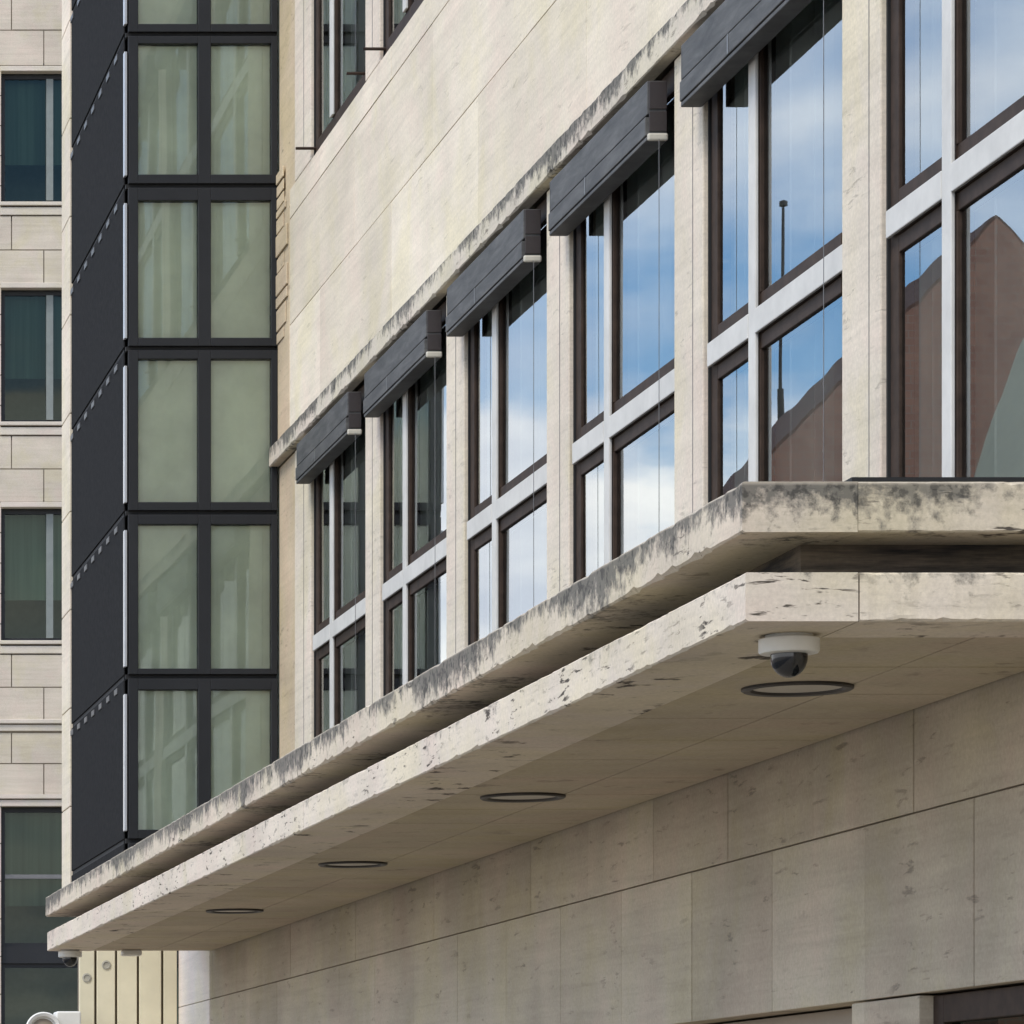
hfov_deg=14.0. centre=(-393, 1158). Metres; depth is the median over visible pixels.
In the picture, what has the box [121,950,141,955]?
soffit sensor
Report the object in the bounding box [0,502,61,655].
window
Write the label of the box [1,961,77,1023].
window
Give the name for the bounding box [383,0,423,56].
window
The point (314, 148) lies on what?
window blind
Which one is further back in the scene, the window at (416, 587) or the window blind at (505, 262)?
the window at (416, 587)
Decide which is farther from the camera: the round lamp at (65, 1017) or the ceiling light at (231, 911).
the round lamp at (65, 1017)
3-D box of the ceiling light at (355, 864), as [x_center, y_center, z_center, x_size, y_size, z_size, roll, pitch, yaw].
[3.280,-1.294,17.500,0.300,0.010,0.300,0,0,0]
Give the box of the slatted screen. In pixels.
[78,951,176,1023]
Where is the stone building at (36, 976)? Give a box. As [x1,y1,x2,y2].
[0,0,179,1023]
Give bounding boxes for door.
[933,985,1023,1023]
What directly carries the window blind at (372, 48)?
attached to the office building at (706, 840)
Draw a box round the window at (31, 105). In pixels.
[0,66,61,217]
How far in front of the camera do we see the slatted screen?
26.36 m
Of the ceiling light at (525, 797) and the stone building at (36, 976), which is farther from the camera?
the stone building at (36, 976)
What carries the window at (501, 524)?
in the office building at (706, 840)
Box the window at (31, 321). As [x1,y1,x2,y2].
[0,283,62,436]
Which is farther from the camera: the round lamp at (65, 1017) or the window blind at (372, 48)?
the round lamp at (65, 1017)
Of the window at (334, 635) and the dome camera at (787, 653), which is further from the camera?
the window at (334, 635)
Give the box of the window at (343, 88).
[314,0,365,154]
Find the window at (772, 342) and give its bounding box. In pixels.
[707,0,841,502]
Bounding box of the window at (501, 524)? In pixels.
[467,197,546,645]
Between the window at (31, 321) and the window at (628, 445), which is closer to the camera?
the window at (628, 445)
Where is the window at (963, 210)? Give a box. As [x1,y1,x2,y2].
[886,0,1023,476]
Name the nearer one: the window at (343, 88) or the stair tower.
the window at (343, 88)
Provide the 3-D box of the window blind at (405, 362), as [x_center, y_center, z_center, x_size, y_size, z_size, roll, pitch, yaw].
[3.762,-2.781,18.765,0.116,2.141,1.506,0,0,0]
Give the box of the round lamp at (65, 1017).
[27,1011,80,1023]
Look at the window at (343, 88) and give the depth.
20.85 m
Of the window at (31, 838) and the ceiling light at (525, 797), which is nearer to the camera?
the ceiling light at (525, 797)
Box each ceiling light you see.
[206,909,263,913]
[318,861,387,867]
[480,792,565,802]
[741,681,853,696]
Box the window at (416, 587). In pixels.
[382,301,445,696]
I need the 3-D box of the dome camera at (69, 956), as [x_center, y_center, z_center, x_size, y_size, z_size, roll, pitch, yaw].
[2.875,-1.246,24.720,0.147,0.105,0.147,0,0,0]
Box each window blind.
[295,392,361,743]
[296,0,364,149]
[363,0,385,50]
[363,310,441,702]
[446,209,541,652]
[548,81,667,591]
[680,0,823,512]
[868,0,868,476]
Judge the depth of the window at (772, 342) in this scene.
13.15 m
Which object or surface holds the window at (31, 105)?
in the stone building at (36, 976)
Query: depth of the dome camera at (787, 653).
9.82 m
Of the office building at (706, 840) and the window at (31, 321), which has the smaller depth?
the office building at (706, 840)
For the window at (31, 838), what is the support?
in the stone building at (36, 976)
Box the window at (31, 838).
[1,808,75,956]
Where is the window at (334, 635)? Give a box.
[313,385,364,737]
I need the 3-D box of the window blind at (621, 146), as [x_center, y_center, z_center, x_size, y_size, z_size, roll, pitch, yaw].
[3.762,-2.781,14.925,0.116,2.141,1.506,0,0,0]
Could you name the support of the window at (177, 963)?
in the stone building at (36, 976)
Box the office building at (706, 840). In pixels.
[46,0,1023,1023]
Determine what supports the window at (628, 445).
in the office building at (706, 840)
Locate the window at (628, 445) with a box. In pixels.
[572,67,673,582]
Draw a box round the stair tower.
[70,0,285,881]
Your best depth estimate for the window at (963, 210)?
11.25 m
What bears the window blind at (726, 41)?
attached to the office building at (706, 840)
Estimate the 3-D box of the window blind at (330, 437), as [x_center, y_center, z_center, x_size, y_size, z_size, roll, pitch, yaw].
[3.762,-2.781,20.685,0.116,2.141,1.506,0,0,0]
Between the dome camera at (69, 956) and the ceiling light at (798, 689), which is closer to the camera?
the ceiling light at (798, 689)
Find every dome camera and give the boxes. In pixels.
[58,949,81,966]
[758,632,819,677]

